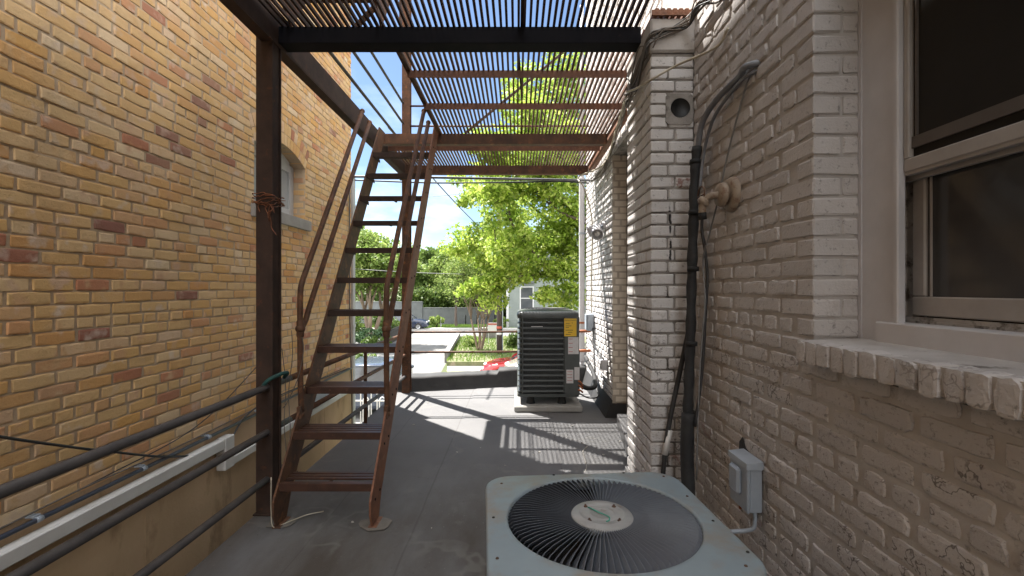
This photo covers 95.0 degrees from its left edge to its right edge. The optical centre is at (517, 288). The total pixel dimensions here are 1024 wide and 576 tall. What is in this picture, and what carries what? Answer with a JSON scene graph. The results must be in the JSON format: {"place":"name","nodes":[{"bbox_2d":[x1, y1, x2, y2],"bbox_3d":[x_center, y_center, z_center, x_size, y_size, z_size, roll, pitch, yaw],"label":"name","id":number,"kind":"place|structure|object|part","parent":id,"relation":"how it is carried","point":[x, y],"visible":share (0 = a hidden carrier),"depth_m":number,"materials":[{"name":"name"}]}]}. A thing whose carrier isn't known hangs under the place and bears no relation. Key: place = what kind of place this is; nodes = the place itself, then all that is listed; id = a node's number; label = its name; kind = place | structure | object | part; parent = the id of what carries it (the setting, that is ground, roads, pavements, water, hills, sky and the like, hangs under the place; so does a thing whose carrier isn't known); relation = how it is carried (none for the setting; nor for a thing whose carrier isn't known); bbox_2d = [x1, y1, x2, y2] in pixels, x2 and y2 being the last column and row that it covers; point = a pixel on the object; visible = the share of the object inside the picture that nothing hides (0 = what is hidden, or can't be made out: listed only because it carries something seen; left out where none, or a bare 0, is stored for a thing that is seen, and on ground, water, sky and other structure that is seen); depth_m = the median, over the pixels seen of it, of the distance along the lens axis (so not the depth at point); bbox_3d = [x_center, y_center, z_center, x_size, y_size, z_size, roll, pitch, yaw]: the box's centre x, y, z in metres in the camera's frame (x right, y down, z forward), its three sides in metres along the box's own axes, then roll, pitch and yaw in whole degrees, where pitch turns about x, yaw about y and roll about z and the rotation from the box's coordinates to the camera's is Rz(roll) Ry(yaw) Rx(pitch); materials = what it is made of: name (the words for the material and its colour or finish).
{"place":"outdoors","nodes":[
{"label":"outdoors","id":0,"kind":"place"},
{"bbox_2d":[355,339,451,422],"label":"driveway","id":1,"kind":"structure","parent":0,"point":[427,362],"depth_m":26.89,"materials":[{"name":"concrete"}]},
{"bbox_2d":[355,394,383,423],"bbox_3d":[-3.740,3.175,12.000,1.880,1.450,0.080,0,0,0],"label":"hoop fence","id":2,"kind":"object","parent":1,"relation":"on","point":[377,401],"visible":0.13,"depth_m":11.99,"materials":[{"name":"metal"}]},
{"bbox_2d":[355,356,413,409],"bbox_3d":[-4.800,3.115,16.200,2.166,1.561,4.600,0,0,-3],"label":"parked car","id":3,"kind":"object","parent":1,"relation":"on","point":[374,362],"visible":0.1,"depth_m":14.40,"materials":[{"name":"silver metal"}]},
{"bbox_3d":[-4.772,2.645,15.674,1.665,0.490,2.986,0,0,-3],"label":"window","id":4,"kind":"part","parent":3,"relation":"part of","materials":[{"name":"glass"}]},
{"bbox_2d":[355,301,496,324],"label":"block wall","id":5,"kind":"structure","parent":0,"point":[419,310],"depth_m":50.50,"materials":[{"name":"grey concrete"}]},
{"bbox_2d":[355,294,505,371],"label":"ground","id":6,"kind":"structure","parent":0,"point":[445,368],"depth_m":36.63,"materials":[{"name":"concrete"}]},
{"bbox_2d":[0,0,352,575],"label":"brick building","id":7,"kind":"structure","parent":6,"relation":"on","point":[127,220],"depth_m":2.92,"materials":[{"name":"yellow brick"}]},
{"bbox_2d":[82,367,255,487],"bbox_3d":[-2.305,0.815,3.076,0.018,0.538,2.752,0,0,0],"label":"cable","id":8,"kind":"object","parent":7,"relation":"attached to","point":[177,438],"visible":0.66,"depth_m":3.15,"materials":[{"name":"rubber"}]},
{"bbox_2d":[0,394,345,571],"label":"trunking","id":9,"kind":"object","parent":7,"relation":"attached to","point":[24,546],"visible":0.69,"depth_m":2.62,"materials":[{"name":"white plastic"}]},
{"bbox_2d":[0,367,345,529],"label":"cable","id":10,"kind":"object","parent":7,"relation":"on","point":[4,526],"visible":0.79,"depth_m":2.67,"materials":[{"name":"black rubber"}]},
{"bbox_2d":[0,368,348,457],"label":"cable","id":11,"kind":"object","parent":7,"relation":"attached to","point":[70,446],"visible":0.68,"depth_m":2.49,"materials":[{"name":"black rubber"}]},
{"bbox_2d":[0,367,351,540],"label":"conduit","id":12,"kind":"object","parent":7,"relation":"attached to","point":[37,517],"visible":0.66,"depth_m":2.64,"materials":[{"name":"grey metal"}]},
{"bbox_2d":[250,140,311,231],"bbox_3d":[-2.402,-1.032,4.670,0.215,0.795,1.140,0,0,0],"label":"window","id":13,"kind":"structure","parent":7,"relation":"in","point":[287,218],"depth_m":4.98,"materials":[{"name":"white glass"}]},
{"bbox_2d":[315,394,328,401],"bbox_3d":[-2.250,1.225,5.325,0.100,0.170,0.650,0,0,0],"label":"junction box","id":14,"kind":"object","parent":7,"relation":"attached to","point":[319,396],"visible":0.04,"depth_m":5.22,"materials":[{"name":"grey paint"}]},
{"bbox_2d":[349,192,352,423],"bbox_3d":[-2.294,0.275,6.469,0.055,3.550,0.040,0,0,0],"label":"conduit","id":15,"kind":"object","parent":7,"relation":"attached to","point":[350,326],"visible":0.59,"depth_m":6.45,"materials":[{"name":"grey metal"}]},
{"bbox_2d":[351,178,355,423],"bbox_3d":[-2.353,1.100,6.628,0.114,5.400,0.093,0,0,0],"label":"downpipe","id":16,"kind":"object","parent":7,"relation":"attached to","point":[353,207],"visible":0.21,"depth_m":6.59,"materials":[{"name":"white metal"}]},
{"bbox_2d":[355,316,363,335],"bbox_3d":[-13.243,2.639,35.991,3.310,2.836,3.373,0,0,0],"label":"shrub","id":17,"kind":"object","parent":6,"relation":"on","point":[358,327],"visible":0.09,"depth_m":35.66,"materials":[{"name":"green plant"}]},
{"bbox_2d":[355,353,376,358],"bbox_3d":[-7.108,3.416,21.577,1.588,1.141,1.729,0,0,-31],"label":"shrub","id":18,"kind":"object","parent":6,"relation":"on","point":[359,355],"visible":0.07,"depth_m":21.51,"materials":[{"name":"green plant"}]},
{"bbox_2d":[355,326,382,342],"bbox_3d":[-9.613,3.172,30.346,2.286,1.480,2.019,0,0,0],"label":"shrub","id":19,"kind":"object","parent":6,"relation":"on","point":[361,335],"visible":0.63,"depth_m":30.21,"materials":[{"name":"green plant"}]},
{"bbox_2d":[360,335,392,342],"bbox_3d":[-8.578,3.432,28.680,2.194,1.214,1.507,0,0,0],"label":"shrub","id":20,"kind":"object","parent":6,"relation":"on","point":[368,339],"visible":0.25,"depth_m":28.41,"materials":[{"name":"green plant"}]},
{"bbox_2d":[358,316,399,335],"bbox_3d":[-11.047,2.738,37.598,3.558,2.657,2.804,0,0,-13],"label":"shrub","id":21,"kind":"object","parent":6,"relation":"on","point":[395,323],"visible":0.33,"depth_m":37.02,"materials":[{"name":"green plant"}]},
{"bbox_2d":[355,226,424,334],"bbox_3d":[-10.370,-0.253,32.803,7.906,8.408,6.266,0,0,0],"label":"tree","id":22,"kind":"object","parent":6,"relation":"on","point":[371,262],"visible":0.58,"depth_m":31.70,"materials":[{"name":"green plant"}]},
{"bbox_2d":[382,326,398,341],"bbox_3d":[-9.157,3.390,36.499,0.085,1.020,12.027,0,0,-4],"label":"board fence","id":23,"kind":"object","parent":6,"relation":"on","point":[393,332],"visible":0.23,"depth_m":34.43,"materials":[{"name":"wood"}]},
{"bbox_2d":[381,315,429,328],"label":"parked car","id":24,"kind":"object","parent":6,"relation":"on","point":[418,323],"visible":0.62,"depth_m":43.78,"materials":[{"name":"blue paint"}]},
{"bbox_2d":[398,242,423,291],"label":"tree","id":25,"kind":"object","parent":6,"relation":"on","point":[412,247],"visible":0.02,"depth_m":65.41,"materials":[{"name":"green plant"}]},
{"bbox_2d":[398,246,452,305],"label":"tree","id":26,"kind":"object","parent":6,"relation":"on","point":[422,279],"visible":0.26,"depth_m":56.10,"materials":[{"name":"green plant"}]},
{"bbox_2d":[355,285,505,317],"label":"hedge","id":27,"kind":"object","parent":6,"relation":"on","point":[425,297],"visible":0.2,"depth_m":52.32,"materials":[{"name":"green plant"}]},
{"bbox_2d":[429,315,444,326],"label":"shrub","id":28,"kind":"object","parent":6,"relation":"on","point":[434,321],"visible":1,"depth_m":46.21,"materials":[{"name":"green plant"}]},
{"bbox_2d":[362,324,513,327],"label":"grass","id":29,"kind":"structure","parent":6,"relation":"on","point":[458,326],"depth_m":47.01,"materials":[{"name":"green plant"}]},
{"bbox_2d":[444,333,459,362],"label":"retaining wall","id":30,"kind":"structure","parent":6,"relation":"on","point":[453,342],"depth_m":27.57,"materials":[{"name":"concrete"}]},
{"bbox_2d":[421,252,483,325],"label":"tree","id":31,"kind":"object","parent":6,"relation":"on","point":[432,267],"visible":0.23,"depth_m":47.27,"materials":[{"name":"green plant"}]},
{"bbox_2d":[482,327,496,338],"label":"planter wall","id":32,"kind":"structure","parent":6,"relation":"on","point":[492,335],"depth_m":34.50,"materials":[{"name":"concrete"}]},
{"bbox_2d":[488,323,496,343],"bbox_3d":[-1.650,3.075,31.020,0.600,1.650,0.060,0,0,0],"label":"yard sign","id":33,"kind":"object","parent":6,"relation":"on","point":[491,326],"visible":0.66,"depth_m":31.00,"materials":[{"name":"white"}]},
{"bbox_2d":[496,209,502,353],"bbox_3d":[-0.950,-1.075,26.500,2.100,9.951,0.347,0,0,0],"label":"utility pole","id":34,"kind":"object","parent":6,"relation":"on","point":[499,326],"visible":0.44,"depth_m":26.35,"materials":[{"name":"brown wood"}]},
{"bbox_2d":[360,269,480,274],"bbox_3d":[-11.491,-1.702,30.200,22.355,1.936,0.038,0,0,20],"label":"power line","id":35,"kind":"object","parent":34,"relation":"attached to","point":[419,272],"visible":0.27,"depth_m":27.88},
{"bbox_2d":[388,128,486,233],"bbox_3d":[-1.590,-2.595,17.200,0.027,0.337,18.441,0,0,4],"label":"power line","id":36,"kind":"object","parent":34,"relation":"attached to","point":[454,201],"visible":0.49,"depth_m":13.70,"materials":[{"name":"rubber"}]},
{"bbox_2d":[480,353,519,370],"bbox_3d":[0.670,3.160,19.800,4.400,1.471,2.096,0,0,2],"label":"parked car","id":37,"kind":"object","parent":6,"relation":"on","point":[494,364],"visible":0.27,"depth_m":19.37,"materials":[{"name":"red paint"}]},
{"bbox_2d":[492,316,508,326],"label":"shrub","id":38,"kind":"object","parent":6,"relation":"on","point":[495,320],"visible":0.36,"depth_m":45.41,"materials":[{"name":"green plant"}]},
{"bbox_2d":[435,52,585,314],"bbox_3d":[2.846,-3.958,21.897,14.114,15.810,11.008,0,0,-32],"label":"tree","id":39,"kind":"object","parent":6,"relation":"on","point":[510,249],"visible":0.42,"depth_m":19.99,"materials":[{"name":"green plant"}]},
{"bbox_2d":[503,333,519,347],"bbox_3d":[0.070,3.247,29.324,1.986,1.347,1.552,0,0,23],"label":"shrub","id":40,"kind":"object","parent":6,"relation":"on","point":[511,339],"visible":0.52,"depth_m":29.10,"materials":[{"name":"green plant"}]},
{"bbox_2d":[504,342,585,366],"bbox_3d":[1.860,2.916,16.400,4.700,1.961,2.165,0,0,0],"label":"parked car","id":41,"kind":"object","parent":6,"relation":"on","point":[513,362],"visible":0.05,"depth_m":16.37,"materials":[{"name":"paint"}]},
{"bbox_2d":[585,0,1023,575],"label":"brick building","id":42,"kind":"structure","parent":6,"relation":"on","point":[863,386],"depth_m":1.70,"materials":[{"name":"white brick"}]},
{"bbox_2d":[185,386,627,575],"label":"floor","id":43,"kind":"structure","parent":42,"relation":"on","point":[434,480],"depth_m":3.46,"materials":[{"name":"grey concrete"}]},
{"bbox_2d":[266,517,295,527],"bbox_3d":[-1.451,1.444,2.897,0.163,0.002,0.136,0,0,0],"label":"mortar patch","id":44,"kind":"object","parent":43,"relation":"on","point":[286,524],"visible":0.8,"depth_m":2.88,"materials":[{"name":"concrete"}]},
{"bbox_2d":[0,330,590,575],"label":"pipe railing","id":45,"kind":"object","parent":43,"relation":"on","point":[38,563],"visible":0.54,"depth_m":2.14,"materials":[{"name":"black metal"}]},
{"bbox_2d":[261,371,288,385],"bbox_3d":[-1.551,0.595,3.023,0.106,0.125,0.194,0,0,29],"label":"strap","id":46,"kind":"object","parent":45,"relation":"attached to","point":[284,374],"visible":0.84,"depth_m":2.98,"materials":[{"name":"plastic"}]},
{"bbox_2d":[272,108,437,528],"bbox_3d":[-1.170,-0.131,3.980,0.644,3.159,2.360,0,0,0],"label":"steel stair","id":47,"kind":"object","parent":43,"relation":"on","point":[303,429],"visible":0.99,"depth_m":3.41,"materials":[{"name":"brown metal"}]},
{"bbox_2d":[288,330,292,439],"bbox_3d":[-1.503,0.715,3.099,0.031,0.871,0.100,0,0,-18],"label":"wire","id":48,"kind":"object","parent":47,"relation":"hanging from","point":[289,383],"visible":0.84,"depth_m":3.13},
{"bbox_2d":[283,338,303,407],"bbox_3d":[-1.491,0.520,3.123,0.130,0.543,0.037,0,0,-26],"label":"wire","id":49,"kind":"object","parent":47,"relation":"hanging from","point":[299,372],"visible":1,"depth_m":3.12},
{"bbox_2d":[270,477,323,527],"bbox_3d":[-1.369,1.298,2.932,0.310,0.298,0.049,0,0,-37],"label":"string","id":50,"kind":"object","parent":47,"relation":"attached to","point":[288,521],"visible":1,"depth_m":2.86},
{"bbox_2d":[359,517,391,530],"bbox_3d":[-0.876,1.444,2.878,0.197,0.002,0.163,0,0,0],"label":"mortar patch","id":51,"kind":"object","parent":43,"relation":"on","point":[384,523],"visible":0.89,"depth_m":2.87,"materials":[{"name":"grey concrete"}]},
{"bbox_2d":[219,0,691,515],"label":"fire escape","id":52,"kind":"object","parent":43,"relation":"on","point":[279,37],"visible":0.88,"depth_m":3.10,"materials":[{"name":"brown metal"}]},
{"bbox_2d":[252,192,284,234],"bbox_3d":[-1.609,-0.478,3.046,0.167,0.280,0.180,0,0,0],"label":"wire coil","id":53,"kind":"object","parent":52,"relation":"attached to","point":[269,205],"visible":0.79,"depth_m":2.99,"materials":[{"name":"orange metal"}]},
{"bbox_2d":[282,350,286,449],"bbox_3d":[-1.555,0.750,3.136,0.036,0.700,0.016,0,0,0],"label":"wire","id":54,"kind":"object","parent":52,"relation":"hanging from","point":[285,402],"visible":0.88,"depth_m":3.14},
{"bbox_2d":[354,175,589,181],"bbox_3d":[-0.665,-1.558,6.637,3.391,0.079,0.036,0,0,-1],"label":"conduit","id":55,"kind":"object","parent":52,"relation":"attached to","point":[483,178],"visible":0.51,"depth_m":6.63,"materials":[{"name":"grey metal"}]},
{"bbox_2d":[355,179,588,183],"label":"cable","id":56,"kind":"object","parent":55,"relation":"hanging from","point":[479,182],"visible":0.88,"depth_m":6.65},
{"bbox_2d":[397,364,586,391],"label":"roof parapet","id":57,"kind":"structure","parent":43,"relation":"on","point":[499,377],"depth_m":6.83,"materials":[{"name":"grey concrete"}]},
{"bbox_2d":[514,390,582,411],"bbox_3d":[0.363,1.410,5.918,0.797,0.070,0.885,0,0,0],"label":"equipment pad","id":58,"kind":"object","parent":43,"relation":"on","point":[550,404],"visible":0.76,"depth_m":5.52,"materials":[{"name":"concrete"}]},
{"bbox_2d":[517,307,583,403],"bbox_3d":[0.389,0.811,5.908,0.790,1.128,0.756,0,0,0],"label":"air conditioner","id":59,"kind":"object","parent":58,"relation":"on","point":[548,364],"visible":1,"depth_m":5.57,"materials":[{"name":"grey metal"}]},
{"bbox_2d":[580,355,597,389],"bbox_3d":[0.959,1.101,6.228,0.225,0.254,1.351,0,0,11],"label":"insulated pipe","id":60,"kind":"object","parent":59,"relation":"attached to","point":[594,377],"visible":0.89,"depth_m":6.04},
{"bbox_2d":[580,328,598,398],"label":"cable","id":61,"kind":"object","parent":59,"relation":"attached to","point":[594,369],"visible":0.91,"depth_m":6.20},
{"bbox_2d":[617,414,629,472],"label":"roof kerb","id":62,"kind":"structure","parent":43,"relation":"on","point":[622,423],"depth_m":4.49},
{"bbox_2d":[486,472,766,575],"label":"air conditioner","id":63,"kind":"object","parent":43,"relation":"on","point":[632,524],"visible":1,"depth_m":1.38,"materials":[{"name":"grey metal"}]},
{"bbox_2d":[579,5,585,364],"bbox_3d":[1.013,-1.294,7.517,0.112,6.312,0.363,0,0,0],"label":"downpipe","id":64,"kind":"object","parent":42,"relation":"attached to","point":[582,232],"visible":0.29,"depth_m":7.34,"materials":[{"name":"white metal"}]},
{"bbox_2d":[585,313,593,330],"bbox_3d":[1.010,0.470,6.590,0.111,0.240,0.180,0,0,0],"label":"isolator box","id":65,"kind":"object","parent":42,"relation":"attached to","point":[589,321],"visible":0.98,"depth_m":6.50,"materials":[{"name":"grey paint"}]},
{"bbox_2d":[586,221,605,239],"bbox_3d":[0.958,-0.702,5.706,0.224,0.246,0.350,0,0,0],"label":"floodlight","id":66,"kind":"object","parent":42,"relation":"attached to","point":[595,231],"visible":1,"depth_m":5.64,"materials":[{"name":"white paint"}]},
{"bbox_2d":[577,95,625,312],"bbox_3d":[0.922,-0.615,5.075,0.222,1.931,3.278,0,0,1],"label":"cable","id":67,"kind":"object","parent":42,"relation":"attached to","point":[620,115],"visible":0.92,"depth_m":6.40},
{"bbox_2d":[600,359,606,369],"bbox_3d":[1.029,0.910,5.605,0.074,0.120,0.110,0,0,0],"label":"outlet box","id":68,"kind":"object","parent":42,"relation":"attached to","point":[603,364],"visible":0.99,"depth_m":5.55,"materials":[{"name":"white paint"}]},
{"bbox_2d":[582,370,626,417],"bbox_3d":[1.105,1.350,6.253,0.239,0.200,1.995,0,0,0],"label":"wall flashing","id":69,"kind":"object","parent":42,"relation":"attached to","point":[607,407],"depth_m":5.53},
{"bbox_2d":[589,96,626,181],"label":"cable","id":70,"kind":"object","parent":42,"relation":"attached to","point":[612,148],"visible":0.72,"depth_m":5.28,"materials":[{"name":"rubber"}]},
{"bbox_2d":[590,104,625,181],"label":"cable","id":71,"kind":"object","parent":42,"relation":"attached to","point":[606,160],"visible":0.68,"depth_m":5.50,"materials":[{"name":"rubber"}]},
{"bbox_2d":[590,106,626,182],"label":"cable","id":72,"kind":"object","parent":42,"relation":"attached to","point":[617,135],"visible":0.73,"depth_m":4.64,"materials":[{"name":"rubber"}]},
{"bbox_2d":[591,105,625,178],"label":"cable","id":73,"kind":"object","parent":42,"relation":"attached to","point":[610,153],"visible":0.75,"depth_m":5.32,"materials":[{"name":"rubber"}]},
{"bbox_2d":[592,88,627,181],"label":"cable","id":74,"kind":"object","parent":42,"relation":"attached to","point":[617,133],"visible":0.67,"depth_m":4.53,"materials":[{"name":"rubber"}]},
{"bbox_2d":[626,16,689,92],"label":"cable","id":75,"kind":"object","parent":42,"relation":"attached to","point":[644,49],"visible":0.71,"depth_m":2.89,"materials":[{"name":"rubber"}]},
{"bbox_2d":[626,18,689,95],"bbox_3d":[0.930,-1.505,2.771,0.178,0.188,1.356,0,0,-17],"label":"cable","id":76,"kind":"object","parent":42,"relation":"attached to","point":[672,28],"visible":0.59,"depth_m":2.81,"materials":[{"name":"rubber"}]},
{"bbox_2d":[629,20,688,89],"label":"cable","id":77,"kind":"object","parent":42,"relation":"attached to","point":[642,52],"visible":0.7,"depth_m":3.00,"materials":[{"name":"rubber"}]},
{"bbox_2d":[625,0,695,100],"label":"cable","id":78,"kind":"object","parent":42,"relation":"attached to","point":[656,31],"visible":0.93,"depth_m":2.81,"materials":[{"name":"rubber"}]},
{"bbox_2d":[624,9,698,95],"bbox_3d":[0.924,-1.477,2.772,0.189,0.231,1.358,0,0,-18],"label":"cable","id":79,"kind":"object","parent":42,"relation":"attached to","point":[651,37],"visible":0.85,"depth_m":2.81,"materials":[{"name":"rubber"}]},
{"bbox_2d":[624,5,700,94],"bbox_3d":[0.924,-1.490,2.772,0.202,0.303,1.358,0,0,-19],"label":"cable","id":80,"kind":"object","parent":42,"relation":"attached to","point":[651,32],"visible":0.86,"depth_m":2.90,"materials":[{"name":"rubber"}]},
{"bbox_2d":[627,0,700,95],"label":"cable","id":81,"kind":"object","parent":42,"relation":"attached to","point":[652,37],"visible":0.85,"depth_m":2.83,"materials":[{"name":"rubber"}]},
{"bbox_2d":[628,0,701,89],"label":"cable","id":82,"kind":"object","parent":42,"relation":"attached to","point":[662,33],"visible":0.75,"depth_m":2.83,"materials":[{"name":"rubber"}]},
{"bbox_2d":[625,0,706,103],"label":"cable","id":83,"kind":"object","parent":42,"relation":"attached to","point":[702,1],"visible":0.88,"depth_m":2.81,"materials":[{"name":"rubber"}]},
{"bbox_2d":[626,0,707,98],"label":"cable","id":84,"kind":"object","parent":42,"relation":"attached to","point":[659,35],"visible":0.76,"depth_m":2.81,"materials":[{"name":"rubber"}]},
{"bbox_2d":[626,2,708,105],"bbox_3d":[0.923,-1.456,2.770,0.204,0.242,1.353,0,0,-19],"label":"cable","id":85,"kind":"object","parent":42,"relation":"attached to","point":[705,4],"visible":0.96,"depth_m":2.82,"materials":[{"name":"rubber"}]},
{"bbox_2d":[627,0,711,91],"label":"cable","id":86,"kind":"object","parent":42,"relation":"attached to","point":[651,36],"visible":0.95,"depth_m":2.83,"materials":[{"name":"rubber"}]},
{"bbox_2d":[661,333,685,473],"bbox_3d":[0.938,0.736,2.767,0.197,1.177,0.064,0,0,21],"label":"conduit","id":87,"kind":"object","parent":42,"relation":"attached to","point":[667,437],"visible":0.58,"depth_m":2.77,"materials":[{"name":"white plastic"}]},
{"bbox_2d":[626,0,721,108],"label":"cable","id":88,"kind":"object","parent":42,"relation":"attached to","point":[712,3],"visible":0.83,"depth_m":2.82,"materials":[{"name":"rubber"}]},
{"bbox_2d":[626,27,729,92],"bbox_3d":[0.866,-1.317,2.813,0.140,0.147,0.989,0,0,-18],"label":"cable","id":89,"kind":"object","parent":42,"relation":"attached to","point":[692,58],"visible":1,"depth_m":2.67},
{"bbox_2d":[665,93,692,124],"bbox_3d":[0.984,-1.090,2.851,0.166,0.190,0.012,0,0,0],"label":"wall vent","id":90,"kind":"object","parent":42,"relation":"attached to","point":[679,106],"depth_m":2.85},
{"bbox_2d":[693,220,708,426],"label":"cable","id":91,"kind":"object","parent":42,"relation":"attached to","point":[705,321],"visible":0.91,"depth_m":2.57,"materials":[{"name":"black rubber"}]},
{"bbox_2d":[697,177,740,219],"bbox_3d":[0.988,-0.449,2.343,0.160,0.206,0.210,0,0,0],"label":"outdoor faucet","id":92,"kind":"object","parent":42,"relation":"attached to","point":[726,195],"visible":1,"depth_m":2.30,"materials":[{"name":"beige paint"}]},
{"bbox_2d":[680,59,760,494],"bbox_3d":[0.992,0.183,2.364,0.142,2.414,0.612,0,0,-7],"label":"line set","id":93,"kind":"object","parent":42,"relation":"attached to","point":[696,162],"visible":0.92,"depth_m":2.60,"materials":[{"name":"black rubber"}]},
{"bbox_2d":[696,70,756,479],"bbox_3d":[1.030,0.034,2.337,0.056,2.022,0.499,0,0,-7],"label":"cable","id":94,"kind":"object","parent":42,"relation":"hanging from","point":[739,108],"visible":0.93,"depth_m":2.56,"materials":[{"name":"black rubber"}]},
{"bbox_2d":[739,437,748,451],"bbox_3d":[1.068,0.850,2.208,0.002,0.295,0.159,0,0,0],"label":"wall patch","id":95,"kind":"object","parent":42,"relation":"attached to","point":[741,444],"visible":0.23,"depth_m":2.22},
{"bbox_2d":[728,448,763,513],"bbox_3d":[1.022,0.868,2.120,0.088,0.231,0.180,0,0,0],"label":"isolator box","id":96,"kind":"object","parent":42,"relation":"attached to","point":[746,468],"visible":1,"depth_m":2.06,"materials":[{"name":"grey paint"}]},
{"bbox_2d":[729,513,756,533],"bbox_3d":[0.901,1.046,2.088,0.306,0.145,0.042,0,0,9],"label":"conduit","id":97,"kind":"object","parent":96,"relation":"attached to","point":[752,528],"visible":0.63,"depth_m":2.06,"materials":[{"name":"grey paint"}]},
{"bbox_2d":[858,0,1023,362],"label":"window","id":98,"kind":"structure","parent":42,"relation":"in","point":[941,82],"depth_m":1.41,"materials":[{"name":"white paint"}]},
{"bbox_2d":[360,328,519,330],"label":"pavement","id":99,"kind":"structure","parent":0,"point":[457,329],"depth_m":43.50,"materials":[{"name":"concrete"}]},
{"bbox_2d":[447,366,481,370],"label":"footpath","id":100,"kind":"structure","parent":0,"point":[463,368],"depth_m":22.82,"materials":[{"name":"concrete"}]},
{"bbox_2d":[351,0,585,292],"label":"sky","id":101,"kind":"structure","parent":0,"point":[441,211],"materials":[{"name":"blue"}]},
{"bbox_2d":[380,333,585,337],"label":"road","id":102,"kind":"structure","parent":0,"point":[432,335],"depth_m":38.87,"materials":[{"name":"grey asphalt"}]},
{"bbox_2d":[447,335,585,371],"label":"lawn","id":103,"kind":"structure","parent":0,"point":[459,362],"depth_m":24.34,"materials":[{"name":"plant"}]},
{"bbox_2d":[461,334,485,347],"bbox_3d":[-2.820,3.418,30.024,1.495,1.072,1.726,0,0,0],"label":"shrub","id":104,"kind":"object","parent":103,"relation":"on","point":[468,341],"visible":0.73,"depth_m":29.74,"materials":[{"name":"green plant"}]},
{"bbox_2d":[434,253,521,350],"bbox_3d":[-2.244,0.373,28.316,5.384,6.689,5.055,0,0,0],"label":"tree","id":105,"kind":"object","parent":103,"relation":"on","point":[458,270],"visible":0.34,"depth_m":27.80,"materials":[{"name":"green plant"}]},
{"bbox_2d":[506,231,585,327],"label":"house","id":106,"kind":"structure","parent":0,"point":[519,298],"depth_m":46.00,"materials":[{"name":"grey"}]},
{"bbox_2d":[520,286,533,308],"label":"window","id":107,"kind":"structure","parent":106,"relation":"in","point":[526,291],"depth_m":45.97,"materials":[{"name":"white glass"}]}
]}

